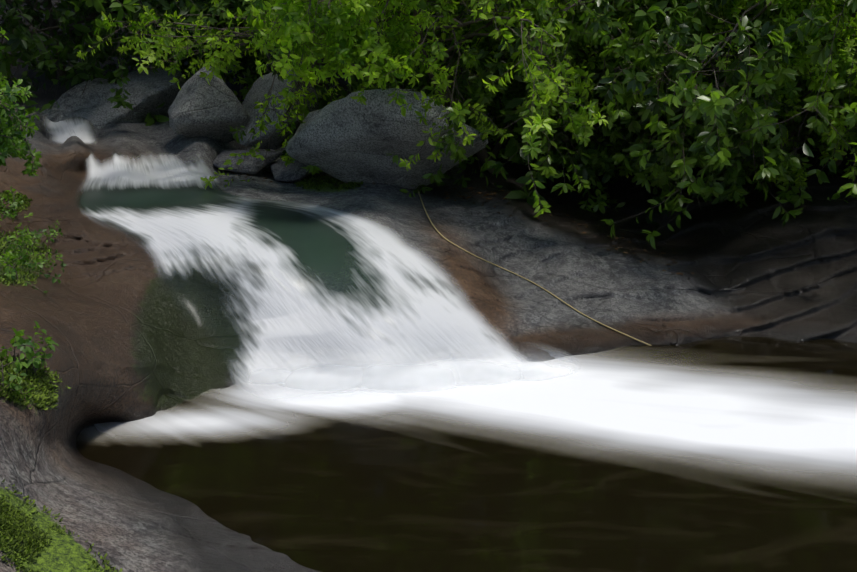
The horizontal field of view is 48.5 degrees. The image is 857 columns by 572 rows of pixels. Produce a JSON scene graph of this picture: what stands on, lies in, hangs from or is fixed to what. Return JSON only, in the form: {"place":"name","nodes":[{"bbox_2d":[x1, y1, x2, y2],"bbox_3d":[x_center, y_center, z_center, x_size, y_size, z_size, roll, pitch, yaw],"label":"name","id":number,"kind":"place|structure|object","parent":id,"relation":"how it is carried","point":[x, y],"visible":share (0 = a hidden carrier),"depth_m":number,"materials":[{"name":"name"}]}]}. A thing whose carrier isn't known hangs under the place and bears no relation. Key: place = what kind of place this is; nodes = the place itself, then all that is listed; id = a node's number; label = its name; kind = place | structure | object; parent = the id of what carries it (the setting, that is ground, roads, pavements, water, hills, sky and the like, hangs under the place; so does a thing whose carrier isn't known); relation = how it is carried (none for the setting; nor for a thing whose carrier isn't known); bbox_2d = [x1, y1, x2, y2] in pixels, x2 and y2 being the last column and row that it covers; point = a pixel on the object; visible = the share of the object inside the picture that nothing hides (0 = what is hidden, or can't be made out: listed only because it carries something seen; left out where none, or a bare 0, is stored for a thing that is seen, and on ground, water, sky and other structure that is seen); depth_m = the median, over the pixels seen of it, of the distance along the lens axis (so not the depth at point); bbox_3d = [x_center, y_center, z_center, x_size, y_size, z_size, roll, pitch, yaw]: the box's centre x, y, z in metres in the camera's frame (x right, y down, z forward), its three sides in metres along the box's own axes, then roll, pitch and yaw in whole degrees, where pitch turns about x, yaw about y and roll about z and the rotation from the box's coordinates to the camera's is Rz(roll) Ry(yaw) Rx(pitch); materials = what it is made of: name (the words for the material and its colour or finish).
{"place":"outdoors","nodes":[
{"label":"outdoors","id":0,"kind":"place"},
{"bbox_2d":[0,0,856,571],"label":"terrain","id":1,"kind":"structure","parent":0,"point":[112,316],"depth_m":11.66,"materials":[{"name":"grey stone"}]},
{"bbox_2d":[0,218,14,241],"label":"herb plant","id":2,"kind":"object","parent":1,"relation":"on","point":[8,237],"visible":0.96,"depth_m":10.12,"materials":[{"name":"green plant"}]},
{"bbox_2d":[0,197,16,222],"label":"herb plant","id":3,"kind":"object","parent":1,"relation":"on","point":[11,215],"visible":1,"depth_m":11.10,"materials":[{"name":"green plant"}]},
{"bbox_2d":[0,186,22,216],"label":"herb plant","id":4,"kind":"object","parent":1,"relation":"on","point":[12,206],"visible":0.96,"depth_m":11.87,"materials":[{"name":"green plant"}]},
{"bbox_2d":[2,228,30,259],"bbox_3d":[-4.495,-0.402,9.963,0.620,0.384,0.365,0,12,-1],"label":"herb plant","id":5,"kind":"object","parent":1,"relation":"on","point":[6,250],"visible":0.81,"depth_m":10.05,"materials":[{"name":"green plant"}]},
{"bbox_2d":[0,353,33,400],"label":"herb plant","id":6,"kind":"object","parent":1,"relation":"on","point":[14,377],"visible":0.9,"depth_m":6.05,"materials":[{"name":"green plant"}]},
{"bbox_2d":[0,26,41,176],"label":"shrub","id":7,"kind":"object","parent":1,"relation":"on","point":[12,137],"visible":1,"depth_m":4.92,"materials":[{"name":"green plant"}]},
{"bbox_2d":[0,252,47,292],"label":"herb plant","id":8,"kind":"object","parent":1,"relation":"on","point":[13,266],"visible":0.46,"depth_m":9.16,"materials":[{"name":"green plant"}]},
{"bbox_2d":[0,328,51,367],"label":"herb plant","id":9,"kind":"object","parent":1,"relation":"on","point":[20,343],"visible":0.88,"depth_m":6.47,"materials":[{"name":"green plant"}]},
{"bbox_2d":[7,232,51,261],"bbox_3d":[-4.306,-0.374,10.221,0.517,0.377,0.370,0,12,-1],"label":"herb plant","id":10,"kind":"object","parent":1,"relation":"on","point":[19,246],"visible":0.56,"depth_m":10.19,"materials":[{"name":"green plant"}]},
{"bbox_2d":[11,321,58,374],"bbox_3d":[-2.759,0.445,6.535,0.446,0.408,0.323,5,14,23],"label":"herb plant","id":11,"kind":"object","parent":1,"relation":"on","point":[31,354],"visible":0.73,"depth_m":6.51,"materials":[{"name":"green plant"}]},
{"bbox_2d":[15,213,59,237],"bbox_3d":[-4.776,-0.696,11.368,0.675,0.351,0.358,-2,13,-7],"label":"herb plant","id":12,"kind":"object","parent":1,"relation":"on","point":[24,230],"visible":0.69,"depth_m":11.42,"materials":[{"name":"green plant"}]},
{"bbox_2d":[13,226,62,248],"bbox_3d":[-4.520,-0.518,11.069,0.550,0.315,0.331,-9,15,-34],"label":"herb plant","id":13,"kind":"object","parent":1,"relation":"on","point":[37,236],"visible":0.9,"depth_m":11.07,"materials":[{"name":"green plant"}]},
{"bbox_2d":[20,250,66,282],"bbox_3d":[-3.982,-0.201,9.866,0.431,0.325,0.344,0,12,-1],"label":"herb plant","id":14,"kind":"object","parent":1,"relation":"on","point":[39,265],"visible":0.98,"depth_m":9.83,"materials":[{"name":"green plant"}]},
{"bbox_2d":[0,479,122,571],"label":"moss patch","id":15,"kind":"object","parent":1,"relation":"on","point":[17,525],"visible":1,"depth_m":5.04,"materials":[{"name":"green plant"}]},
{"bbox_2d":[0,0,123,91],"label":"forest tree","id":16,"kind":"object","parent":1,"relation":"on","point":[18,36],"visible":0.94,"depth_m":17.29,"materials":[{"name":"green plant"}]},
{"bbox_2d":[41,116,96,144],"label":"water cascade","id":17,"kind":"object","parent":1,"relation":"on","point":[64,131],"visible":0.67,"depth_m":17.63,"materials":[{"name":"grey liquid"}]},
{"bbox_2d":[0,0,137,114],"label":"forest tree","id":18,"kind":"object","parent":1,"relation":"on","point":[127,4],"visible":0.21,"depth_m":18.74,"materials":[{"name":"green plant"}]},
{"bbox_2d":[0,0,190,131],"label":"forest tree","id":19,"kind":"object","parent":1,"relation":"on","point":[99,7],"visible":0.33,"depth_m":18.45,"materials":[{"name":"green plant"}]},
{"bbox_2d":[0,0,197,77],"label":"forest tree","id":20,"kind":"object","parent":1,"relation":"on","point":[15,3],"visible":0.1,"depth_m":20.66,"materials":[{"name":"green plant"}]},
{"bbox_2d":[40,68,185,128],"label":"boulder","id":21,"kind":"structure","parent":1,"relation":"on","point":[150,91],"depth_m":18.57,"materials":[{"name":"grey stone"}]},
{"bbox_2d":[0,0,250,80],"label":"forest tree","id":22,"kind":"object","parent":1,"relation":"on","point":[51,21],"visible":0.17,"depth_m":21.06,"materials":[{"name":"green plant"}]},
{"bbox_2d":[19,0,270,87],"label":"forest tree","id":23,"kind":"object","parent":1,"relation":"on","point":[27,7],"visible":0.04,"depth_m":19.86,"materials":[{"name":"green plant"}]},
{"bbox_2d":[0,0,292,106],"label":"forest tree","id":24,"kind":"object","parent":1,"relation":"on","point":[71,35],"visible":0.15,"depth_m":20.91,"materials":[{"name":"green plant"}]},
{"bbox_2d":[23,0,329,151],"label":"broad tree","id":25,"kind":"object","parent":1,"relation":"on","point":[264,58],"visible":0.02,"depth_m":19.08,"materials":[{"name":"green plant"}]},
{"bbox_2d":[0,174,362,409],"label":"moss patch","id":26,"kind":"object","parent":1,"relation":"on","point":[306,184],"visible":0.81,"depth_m":8.85,"materials":[{"name":"green plant"}]},
{"bbox_2d":[0,252,19,277],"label":"herb plant","id":27,"kind":"object","parent":26,"relation":"on","point":[7,260],"visible":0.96,"depth_m":9.07,"materials":[{"name":"green plant"}]},
{"bbox_2d":[168,66,249,141],"bbox_3d":[-3.861,-3.199,16.748,1.465,1.360,0.979,-2,13,-11],"label":"boulder","id":28,"kind":"object","parent":1,"relation":"on","point":[214,109],"visible":0.88,"depth_m":16.39,"materials":[{"name":"grey stone"}]},
{"bbox_2d":[93,0,326,97],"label":"branch","id":29,"kind":"object","parent":1,"relation":"on","point":[248,58],"visible":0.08,"depth_m":19.51,"materials":[{"name":"green plant"}]},
{"bbox_2d":[213,149,282,173],"bbox_3d":[-3.116,-2.190,16.460,1.293,0.406,1.292,-6,14,-27],"label":"boulder","id":30,"kind":"object","parent":1,"relation":"on","point":[252,165],"visible":0.75,"depth_m":15.99,"materials":[{"name":"grey stone"}]},
{"bbox_2d":[51,0,449,110],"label":"forest tree","id":31,"kind":"object","parent":1,"relation":"on","point":[197,6],"visible":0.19,"depth_m":17.44,"materials":[{"name":"green plant"}]},
{"bbox_2d":[232,61,318,149],"bbox_3d":[-2.741,-3.372,16.910,1.411,1.874,1.211,8,15,32],"label":"boulder","id":32,"kind":"object","parent":1,"relation":"on","point":[260,88],"visible":0.5,"depth_m":16.66,"materials":[{"name":"grey stone"}]},
{"bbox_2d":[270,159,311,181],"bbox_3d":[-1.858,-2.147,16.791,1.054,0.504,2.607,6,14,25],"label":"boulder","id":33,"kind":"object","parent":1,"relation":"on","point":[290,172],"visible":0.56,"depth_m":15.73,"materials":[{"name":"grey stone"}]},
{"bbox_2d":[75,148,570,406],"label":"water cascade","id":34,"kind":"object","parent":1,"relation":"on","point":[307,280],"visible":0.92,"depth_m":10.72,"materials":[{"name":"grey liquid"}]},
{"bbox_2d":[76,0,613,192],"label":"broad tree","id":35,"kind":"object","parent":1,"relation":"on","point":[387,26],"visible":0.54,"depth_m":13.40,"materials":[{"name":"green plant"}]},
{"bbox_2d":[285,88,487,189],"bbox_3d":[-0.628,-2.185,14.814,3.016,1.772,2.190,11,16,40],"label":"boulder","id":36,"kind":"object","parent":1,"relation":"on","point":[347,139],"visible":0.77,"depth_m":14.12,"materials":[{"name":"grey stone"}]},
{"bbox_2d":[117,0,666,217],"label":"broad tree","id":37,"kind":"object","parent":1,"relation":"on","point":[342,35],"visible":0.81,"depth_m":12.01,"materials":[{"name":"green plant"}]},
{"bbox_2d":[314,6,495,124],"bbox_3d":[-2.650,-6.092,17.990,9.707,9.728,5.325,-3,13,-15],"label":"broad tree","id":38,"kind":"object","parent":1,"relation":"on","point":[320,83],"depth_m":19.65,"materials":[{"name":"green plant"}]},
{"bbox_2d":[346,0,521,117],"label":"branch","id":39,"kind":"object","parent":1,"relation":"on","point":[460,12],"visible":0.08,"depth_m":16.86,"materials":[{"name":"green plant"}]},
{"bbox_2d":[231,169,693,274],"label":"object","id":40,"kind":"object","parent":1,"relation":"on","point":[494,193],"visible":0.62,"depth_m":14.76,"materials":[{"name":"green plant"}]},
{"bbox_2d":[76,336,856,571],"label":"water pool","id":41,"kind":"structure","parent":1,"relation":"on","point":[345,495],"depth_m":7.24,"materials":[{"name":"brown liquid"}]},
{"bbox_2d":[272,349,387,393],"bbox_3d":[-0.982,0.940,9.790,1.248,0.544,0.876,0,12,-1],"label":"water splash","id":42,"kind":"object","parent":41,"relation":"on","point":[333,386],"visible":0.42,"depth_m":9.42,"materials":[{"name":"white liquid"}]},
{"bbox_2d":[328,346,470,392],"bbox_3d":[-0.305,0.913,9.885,1.545,0.578,1.079,0,12,-1],"label":"water splash","id":43,"kind":"object","parent":41,"relation":"on","point":[403,383],"visible":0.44,"depth_m":9.41,"materials":[{"name":"white liquid"}]},
{"bbox_2d":[79,347,856,498],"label":"water foam","id":44,"kind":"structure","parent":41,"relation":"on","point":[653,407],"depth_m":8.91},
{"bbox_2d":[228,354,316,383],"bbox_3d":[-1.637,0.906,9.985,1.020,0.455,0.812,0,12,-1],"label":"water splash","id":45,"kind":"object","parent":44,"relation":"on","point":[270,380],"visible":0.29,"depth_m":9.64,"materials":[{"name":"white liquid"}]},
{"bbox_2d":[408,343,530,385],"bbox_3d":[0.415,0.873,10.053,1.421,0.553,0.949,0,12,-1],"label":"water splash","id":46,"kind":"object","parent":41,"relation":"on","point":[481,375],"visible":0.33,"depth_m":9.63,"materials":[{"name":"white liquid"}]},
{"bbox_2d":[482,342,580,380],"bbox_3d":[1.062,0.851,10.192,1.059,0.422,0.928,-11,16,-41],"label":"water splash","id":47,"kind":"object","parent":41,"relation":"on","point":[526,373],"visible":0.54,"depth_m":9.84,"materials":[{"name":"white liquid"}]},
{"bbox_2d":[208,0,737,213],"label":"rhododendron","id":48,"kind":"object","parent":1,"relation":"on","point":[477,85],"visible":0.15,"depth_m":14.69,"materials":[{"name":"green plant"}]},
{"bbox_2d":[314,0,633,170],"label":"forest tree","id":49,"kind":"object","parent":1,"relation":"on","point":[511,149],"visible":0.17,"depth_m":15.37,"materials":[{"name":"green plant"}]},
{"bbox_2d":[410,4,574,168],"bbox_3d":[-0.463,-5.626,18.053,8.825,8.843,4.841,2,13,9],"label":"broad tree","id":50,"kind":"object","parent":1,"relation":"on","point":[495,137],"visible":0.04,"depth_m":18.10,"materials":[{"name":"green plant"}]},
{"bbox_2d":[418,190,649,344],"bbox_3d":[0.387,-0.989,13.982,1.693,2.187,7.702,-6,14,-24],"label":"rope","id":51,"kind":"object","parent":1,"relation":"on","point":[528,280],"visible":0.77,"depth_m":12.28,"materials":[{"name":"beige fabric"}]},
{"bbox_2d":[459,23,618,165],"bbox_3d":[1.907,-3.618,17.262,3.259,3.249,3.196,-5,13,-20],"label":"broad tree","id":52,"kind":"object","parent":1,"relation":"on","point":[517,136],"visible":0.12,"depth_m":16.64,"materials":[{"name":"green plant"}]},
{"bbox_2d":[430,0,668,115],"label":"forest tree","id":53,"kind":"object","parent":1,"relation":"on","point":[641,14],"visible":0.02,"depth_m":13.12,"materials":[{"name":"green plant"}]},
{"bbox_2d":[395,0,707,139],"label":"broad tree","id":54,"kind":"object","parent":1,"relation":"on","point":[472,57],"visible":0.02,"depth_m":13.81,"materials":[{"name":"green plant"}]},
{"bbox_2d":[454,7,664,197],"bbox_3d":[2.417,-4.011,17.355,4.333,4.938,3.978,2,13,9],"label":"rhododendron","id":55,"kind":"object","parent":1,"relation":"on","point":[616,179],"visible":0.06,"depth_m":16.30,"materials":[{"name":"green plant"}]},
{"bbox_2d":[474,1,657,185],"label":"rhododendron","id":56,"kind":"object","parent":1,"relation":"on","point":[598,159],"visible":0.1,"depth_m":15.62,"materials":[{"name":"green plant"}]},
{"bbox_2d":[464,28,708,230],"bbox_3d":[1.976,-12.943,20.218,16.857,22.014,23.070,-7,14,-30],"label":"shrub","id":57,"kind":"object","parent":1,"relation":"on","point":[519,194],"visible":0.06,"depth_m":14.88,"materials":[{"name":"green plant"}]},
{"bbox_2d":[513,0,750,179],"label":"shrub","id":58,"kind":"object","parent":1,"relation":"on","point":[623,170],"visible":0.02,"depth_m":15.46,"materials":[{"name":"green plant"}]},
{"bbox_2d":[449,0,848,237],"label":"rhododendron","id":59,"kind":"object","parent":1,"relation":"on","point":[706,108],"visible":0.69,"depth_m":12.45,"materials":[{"name":"green plant"}]},
{"bbox_2d":[444,0,856,248],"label":"rhododendron","id":60,"kind":"object","parent":1,"relation":"on","point":[650,107],"visible":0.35,"depth_m":13.08,"materials":[{"name":"green plant"}]},
{"bbox_2d":[492,0,856,151],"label":"shrub","id":61,"kind":"object","parent":1,"relation":"on","point":[606,37],"visible":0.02,"depth_m":12.67,"materials":[{"name":"green plant"}]},
{"bbox_2d":[633,0,797,154],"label":"shrub","id":62,"kind":"object","parent":1,"relation":"on","point":[698,120],"visible":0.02,"depth_m":15.50,"materials":[{"name":"green plant"}]},
{"bbox_2d":[663,10,847,140],"bbox_3d":[5.845,-3.719,16.395,3.462,3.452,3.395,-2,13,-11],"label":"shrub","id":63,"kind":"object","parent":1,"relation":"on","point":[809,112],"depth_m":15.26,"materials":[{"name":"green plant"}]},
{"bbox_2d":[655,0,856,208],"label":"rhododendron","id":64,"kind":"object","parent":1,"relation":"on","point":[725,175],"visible":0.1,"depth_m":14.05,"materials":[{"name":"green plant"}]},
{"bbox_2d":[664,0,856,186],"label":"shrub","id":65,"kind":"object","parent":1,"relation":"on","point":[801,63],"visible":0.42,"depth_m":13.07,"materials":[{"name":"green plant"}]},
{"bbox_2d":[703,0,856,180],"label":"shrub","id":66,"kind":"object","parent":1,"relation":"on","point":[792,92],"visible":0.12,"depth_m":13.24,"materials":[{"name":"green plant"}]},
{"bbox_2d":[717,0,856,196],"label":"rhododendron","id":67,"kind":"object","parent":1,"relation":"on","point":[822,58],"visible":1,"depth_m":11.79,"materials":[{"name":"green plant"}]},
{"bbox_2d":[721,5,856,165],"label":"shrub","id":68,"kind":"object","parent":1,"relation":"on","point":[803,92],"visible":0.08,"depth_m":13.59,"materials":[{"name":"green plant"}]},
{"bbox_2d":[778,3,856,147],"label":"shrub","id":69,"kind":"object","parent":1,"relation":"on","point":[810,111],"depth_m":15.39,"materials":[{"name":"green plant"}]}
]}

